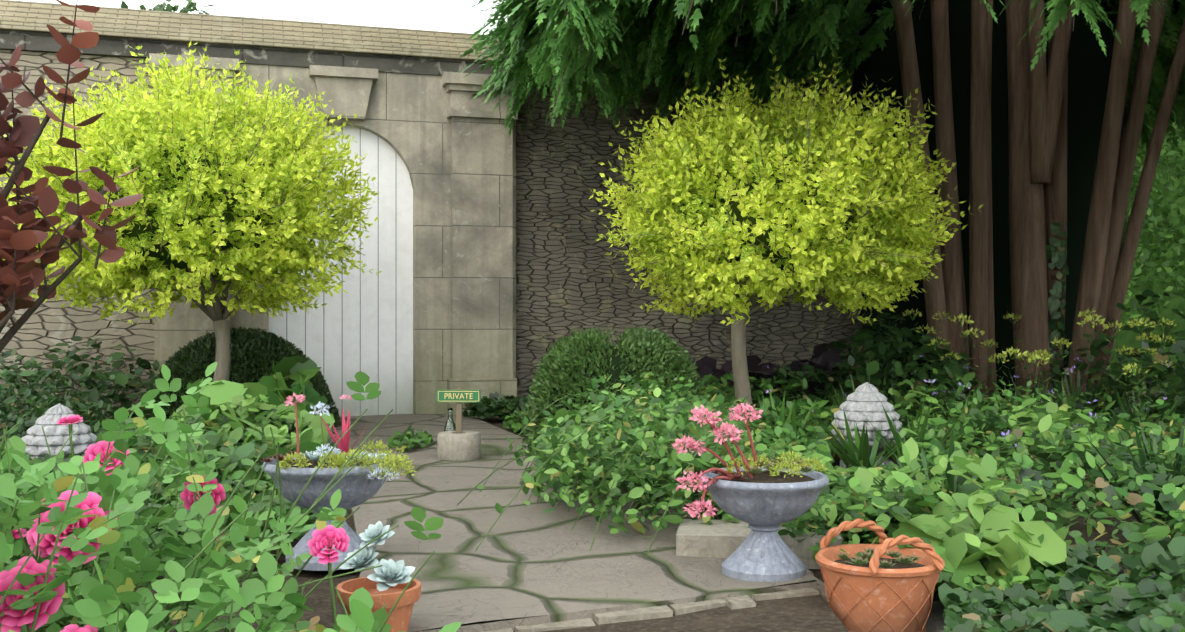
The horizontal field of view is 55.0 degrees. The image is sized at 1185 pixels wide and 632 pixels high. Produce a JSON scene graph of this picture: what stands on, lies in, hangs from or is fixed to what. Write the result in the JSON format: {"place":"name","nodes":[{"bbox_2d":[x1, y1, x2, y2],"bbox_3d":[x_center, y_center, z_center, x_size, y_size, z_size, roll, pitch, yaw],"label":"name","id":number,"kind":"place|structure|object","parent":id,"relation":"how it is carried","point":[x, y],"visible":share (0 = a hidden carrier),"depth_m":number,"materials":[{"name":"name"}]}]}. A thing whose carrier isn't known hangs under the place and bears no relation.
{"place":"outdoors","nodes":[
{"label":"outdoors","id":0,"kind":"place"},
{"bbox_2d":[0,50,155,427],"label":"rubble wall","id":1,"kind":"structure","parent":0,"point":[48,324],"depth_m":8.91,"materials":[{"name":"stone"}]},
{"bbox_2d":[0,0,840,84],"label":"wall coping tiles","id":2,"kind":"object","parent":1,"relation":"on","point":[26,16],"depth_m":9.28,"materials":[{"name":"beige stone"}]},
{"bbox_2d":[16,0,506,33],"label":"sky","id":3,"kind":"structure","parent":0,"point":[431,15],"materials":[{"name":"white"}]},
{"bbox_2d":[0,30,851,101],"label":"wall ledge","id":4,"kind":"object","parent":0,"point":[48,43],"depth_m":9.27,"materials":[{"name":"grey stone"}]},
{"bbox_2d":[284,392,763,518],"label":"pink flowers","id":5,"kind":"object","parent":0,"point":[725,427],"visible":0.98,"depth_m":3.60,"materials":[{"name":"pink plant"}]},
{"bbox_2d":[295,401,759,510],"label":"flower stems","id":6,"kind":"object","parent":5,"relation":"attached to","point":[710,451],"visible":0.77,"depth_m":3.64,"materials":[{"name":"red"}]},
{"bbox_2d":[261,419,757,505],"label":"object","id":7,"kind":"object","parent":6,"relation":"attached to","point":[281,458],"visible":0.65,"depth_m":3.65,"materials":[{"name":"green plant"}]},
{"bbox_2d":[279,439,827,478],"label":"sedum leaves","id":8,"kind":"object","parent":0,"point":[339,459],"visible":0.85,"depth_m":3.69,"materials":[{"name":"green plant"}]},
{"bbox_2d":[326,414,816,631],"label":"paving","id":9,"kind":"structure","parent":0,"point":[531,560],"depth_m":4.05,"materials":[{"name":"stone"}]},
{"bbox_2d":[337,577,420,631],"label":"terracotta pot","id":10,"kind":"object","parent":9,"relation":"on","point":[399,618],"visible":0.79,"depth_m":2.96,"materials":[{"name":"orange ceramic"}]},
{"bbox_2d":[301,448,414,590],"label":"succulents","id":11,"kind":"object","parent":10,"relation":"in","point":[397,572],"visible":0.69,"depth_m":3.04,"materials":[{"name":"plant"}]},
{"bbox_2d":[437,431,480,460],"bbox_3d":[-0.781,0.758,6.669,0.254,0.150,0.254,0,0,1],"label":"sign base","id":12,"kind":"object","parent":9,"relation":"on","point":[455,446],"visible":0.96,"depth_m":6.56,"materials":[{"name":"beige stone"}]},
{"bbox_2d":[444,408,455,430],"bbox_3d":[-0.855,0.696,6.840,0.076,0.285,0.076,0,0,1],"label":"bottle","id":13,"kind":"object","parent":12,"relation":"on","point":[450,425],"visible":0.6,"depth_m":6.82,"materials":[{"name":"clear glass"}]},
{"bbox_2d":[456,387,461,432],"bbox_3d":[-0.781,0.581,6.669,0.034,0.325,0.034,0,0,1],"label":"sign post","id":14,"kind":"object","parent":12,"relation":"in","point":[458,417],"visible":0.64,"depth_m":6.65,"materials":[{"name":"brown wood"}]},
{"bbox_2d":[437,390,480,402],"bbox_3d":[-0.782,0.468,6.647,0.256,0.074,0.012,0,0,1],"label":"sign plaque","id":15,"kind":"object","parent":14,"relation":"attached to","point":[442,397],"visible":1,"depth_m":6.64,"materials":[{"name":"green paint"}]},
{"bbox_2d":[438,391,478,391],"bbox_3d":[-0.782,0.468,6.640,0.240,0.060,0.003,0,0,1],"label":"sign edge","id":16,"kind":"object","parent":15,"relation":"attached to","point":[458,391],"visible":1,"depth_m":6.64,"materials":[{"name":"wood"}]},
{"bbox_2d":[445,393,472,398],"bbox_3d":[-0.781,0.467,6.638,0.164,0.032,0.002,0,0,1],"label":"sign text","id":17,"kind":"object","parent":15,"relation":"attached to","point":[460,396],"visible":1,"depth_m":6.64},
{"bbox_2d":[482,569,827,631],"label":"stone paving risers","id":18,"kind":"object","parent":9,"relation":"on","point":[732,603],"visible":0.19,"depth_m":3.29,"materials":[{"name":"grey stone"}]},
{"bbox_2d":[676,519,841,568],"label":"stone block","id":19,"kind":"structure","parent":9,"relation":"on","point":[716,538],"depth_m":3.93,"materials":[{"name":"beige stone"}]},
{"bbox_2d":[700,467,828,581],"bbox_3d":[0.557,0.674,3.694,0.417,0.318,0.417,0,0,1],"label":"urn","id":20,"kind":"object","parent":9,"relation":"on","point":[763,552],"visible":0.81,"depth_m":3.59,"materials":[{"name":"grey stone"}]},
{"bbox_2d":[713,470,815,482],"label":"planter soil","id":21,"kind":"structure","parent":20,"relation":"in","point":[763,477],"depth_m":3.61,"materials":[{"name":"brown soil"}]},
{"bbox_2d":[0,392,1184,631],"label":"bed soil","id":22,"kind":"structure","parent":0,"point":[802,614],"depth_m":3.33,"materials":[{"name":"brown soil"}]},
{"bbox_2d":[21,403,96,458],"bbox_3d":[-2.760,0.688,5.890,0.397,0.470,0.397,0,0,1],"label":"pinecone finial","id":23,"kind":"object","parent":22,"relation":"on","point":[83,437],"visible":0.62,"depth_m":5.78,"materials":[{"name":"stone"}]},
{"bbox_2d":[0,0,143,352],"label":"red-leaved shrub","id":24,"kind":"object","parent":22,"relation":"on","point":[25,278],"depth_m":4.00,"materials":[{"name":"red plant"}]},
{"bbox_2d":[0,41,381,381],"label":"standard tree","id":25,"kind":"object","parent":22,"relation":"on","point":[130,123],"depth_m":7.13,"materials":[{"name":"green plant"}]},
{"bbox_2d":[81,139,280,277],"bbox_3d":[-2.756,-0.717,7.726,1.342,0.942,1.191,0,0,1],"label":"tree crown","id":26,"kind":"object","parent":25,"relation":"attached to","point":[181,264],"visible":0.06,"depth_m":7.24},
{"bbox_2d":[0,406,434,631],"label":"plant stems","id":27,"kind":"object","parent":22,"relation":"on","point":[329,576],"visible":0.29,"depth_m":2.40,"materials":[{"name":"green plant"}]},
{"bbox_2d":[0,362,461,631],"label":"rose bush leaves","id":28,"kind":"object","parent":27,"relation":"on","point":[213,592],"visible":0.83,"depth_m":2.17,"materials":[{"name":"green plant"}]},
{"bbox_2d":[0,415,349,631],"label":"roses","id":29,"kind":"object","parent":28,"relation":"attached to","point":[16,620],"visible":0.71,"depth_m":2.16,"materials":[{"name":"pink plant"}]},
{"bbox_2d":[137,326,341,427],"bbox_3d":[-2.645,0.500,8.551,1.490,0.816,1.238,0,0,1],"label":"box ball shrub","id":30,"kind":"object","parent":22,"relation":"on","point":[191,351],"depth_m":8.23,"materials":[{"name":"green plant"}]},
{"bbox_2d":[290,616,347,631],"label":"stone","id":31,"kind":"object","parent":22,"relation":"on","point":[314,621],"visible":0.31,"depth_m":2.35,"materials":[{"name":"beige stone"}]},
{"bbox_2d":[261,452,396,570],"bbox_3d":[-0.891,0.661,3.870,0.450,0.343,0.450,0,0,1],"label":"urn","id":32,"kind":"object","parent":22,"relation":"on","point":[354,487],"visible":0.4,"depth_m":3.73,"materials":[{"name":"grey stone"}]},
{"bbox_2d":[282,456,382,467],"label":"planter soil","id":33,"kind":"structure","parent":32,"relation":"in","point":[313,463],"depth_m":3.78,"materials":[{"name":"brown soil"}]},
{"bbox_2d":[320,412,324,453],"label":"green succulent flower stems","id":34,"kind":"object","parent":33,"relation":"on","point":[322,434],"visible":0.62,"depth_m":3.92,"materials":[{"name":"green plant"}]},
{"bbox_2d":[319,407,368,455],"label":"red succulent leaves","id":35,"kind":"object","parent":33,"relation":"on","point":[342,445],"visible":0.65,"depth_m":3.90,"materials":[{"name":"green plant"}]},
{"bbox_2d":[309,401,399,480],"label":"pale succulents","id":36,"kind":"object","parent":32,"relation":"in","point":[318,405],"visible":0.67,"depth_m":3.81,"materials":[{"name":"white plant"}]},
{"bbox_2d":[0,314,1184,631],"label":"ground cover plants","id":37,"kind":"object","parent":22,"relation":"on","point":[782,420],"visible":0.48,"depth_m":4.72,"materials":[{"name":"green plant"}]},
{"bbox_2d":[0,286,1184,631],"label":"dark green groundcover leaves","id":38,"kind":"object","parent":22,"relation":"on","point":[1140,598],"visible":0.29,"depth_m":6.20,"materials":[{"name":"green plant"}]},
{"bbox_2d":[457,384,759,556],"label":"plant stems","id":39,"kind":"object","parent":22,"relation":"on","point":[520,489],"visible":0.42,"depth_m":4.60,"materials":[{"name":"green plant"}]},
{"bbox_2d":[165,373,1184,591],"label":"leafy plants","id":40,"kind":"object","parent":22,"relation":"on","point":[959,554],"visible":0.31,"depth_m":4.11,"materials":[{"name":"green plant"}]},
{"bbox_2d":[695,343,847,401],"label":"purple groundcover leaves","id":41,"kind":"object","parent":22,"relation":"on","point":[823,357],"visible":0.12,"depth_m":8.52,"materials":[{"name":"plant"}]},
{"bbox_2d":[589,47,983,422],"bbox_3d":[1.222,-0.392,7.454,2.434,2.564,2.501,0,0,1],"label":"standard tree","id":42,"kind":"object","parent":22,"relation":"on","point":[853,266],"depth_m":6.90,"materials":[{"name":"green plant"}]},
{"bbox_2d":[679,157,856,279],"bbox_3d":[1.171,-0.637,7.446,1.216,0.818,1.122,0,0,1],"label":"standard tree crown","id":43,"kind":"object","parent":42,"relation":"attached to","point":[762,237],"visible":0.06,"depth_m":7.02},
{"bbox_2d":[459,0,1184,420],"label":"conifer","id":44,"kind":"object","parent":22,"relation":"on","point":[1037,106],"depth_m":9.10,"materials":[{"name":"green plant"}]},
{"bbox_2d":[1046,222,1068,397],"bbox_3d":[3.733,-0.004,9.214,0.240,1.521,0.122,0,0,1],"label":"ivy","id":45,"kind":"object","parent":44,"relation":"attached to","point":[1059,256],"visible":0.73,"depth_m":9.18,"materials":[{"name":"green plant"}]},
{"bbox_2d":[830,450,849,459],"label":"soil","id":46,"kind":"structure","parent":22,"relation":"on","point":[836,457],"depth_m":6.83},
{"bbox_2d":[538,0,1179,59],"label":"conifer canopy","id":47,"kind":"object","parent":22,"relation":"on","point":[1176,5],"visible":0.02,"depth_m":10.15,"materials":[{"name":"green plant"}]},
{"bbox_2d":[831,382,901,468],"bbox_3d":[1.504,0.598,6.244,0.388,0.470,0.388,0,0,1],"label":"pinecone finial","id":48,"kind":"object","parent":22,"relation":"on","point":[867,399],"visible":0.71,"depth_m":6.13,"materials":[{"name":"stone"}]},
{"bbox_2d":[765,355,1170,447],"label":"flowers","id":49,"kind":"object","parent":22,"relation":"on","point":[1003,434],"visible":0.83,"depth_m":6.38,"materials":[{"name":"purple plant"}]},
{"bbox_2d":[902,308,1176,376],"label":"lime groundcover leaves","id":50,"kind":"object","parent":22,"relation":"on","point":[1036,356],"visible":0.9,"depth_m":7.49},
{"bbox_2d":[120,0,1184,127],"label":"tree","id":51,"kind":"object","parent":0,"point":[191,6],"depth_m":25.57,"materials":[{"name":"plant"}]},
{"bbox_2d":[828,601,1010,631],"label":"step paving","id":52,"kind":"structure","parent":0,"point":[935,622],"depth_m":3.58,"materials":[{"name":"grey stone"}]},
{"bbox_2d":[815,518,944,631],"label":"terracotta basket planter","id":53,"kind":"object","parent":52,"relation":"on","point":[874,597],"visible":0.96,"depth_m":3.32,"materials":[{"name":"orange ceramic"}]},
{"bbox_2d":[834,558,924,568],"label":"potting soil","id":54,"kind":"structure","parent":53,"relation":"in","point":[897,565],"depth_m":3.50,"materials":[{"name":"brown soil"}]},
{"bbox_2d":[748,457,919,567],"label":"potted plants","id":55,"kind":"object","parent":54,"relation":"on","point":[867,555],"visible":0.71,"depth_m":3.49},
{"bbox_2d":[849,0,1126,398],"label":"conifer shade","id":56,"kind":"object","parent":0,"point":[1089,63],"visible":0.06,"depth_m":9.93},
{"bbox_2d":[1108,363,1184,391],"bbox_3d":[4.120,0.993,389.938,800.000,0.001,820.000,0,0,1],"label":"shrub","id":57,"kind":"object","parent":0,"point":[1145,374],"depth_m":19.32,"materials":[{"name":"green plant"}]},
{"bbox_2d":[149,53,517,417],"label":"stone wall","id":58,"kind":"structure","parent":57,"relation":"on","point":[448,141],"depth_m":9.67,"materials":[{"name":"beige stone"}]},
{"bbox_2d":[268,125,412,416],"bbox_3d":[-2.110,-0.287,9.588,1.192,2.640,0.031,0,0,-17],"label":"door","id":59,"kind":"structure","parent":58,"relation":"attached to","point":[396,288],"depth_m":9.65,"materials":[{"name":"white wood"}]},
{"bbox_2d":[520,326,704,456],"bbox_3d":[0.144,0.521,6.951,1.157,0.928,1.128,0,0,1],"label":"box shrub","id":60,"kind":"object","parent":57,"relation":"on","point":[562,352],"depth_m":6.62,"materials":[{"name":"green plant"}]},
{"bbox_2d":[516,84,869,396],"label":"rubble wall","id":61,"kind":"structure","parent":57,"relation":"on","point":[571,276],"depth_m":10.17,"materials":[{"name":"stone"}]},
{"bbox_2d":[815,42,1184,362],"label":"garden hedge","id":62,"kind":"object","parent":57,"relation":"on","point":[1126,338],"depth_m":23.90,"materials":[{"name":"green plant"}]},
{"bbox_2d":[1113,116,1184,351],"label":"shrub leaves","id":63,"kind":"object","parent":57,"relation":"on","point":[1163,213],"visible":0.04,"depth_m":17.42,"materials":[{"name":"green plant"}]}
]}

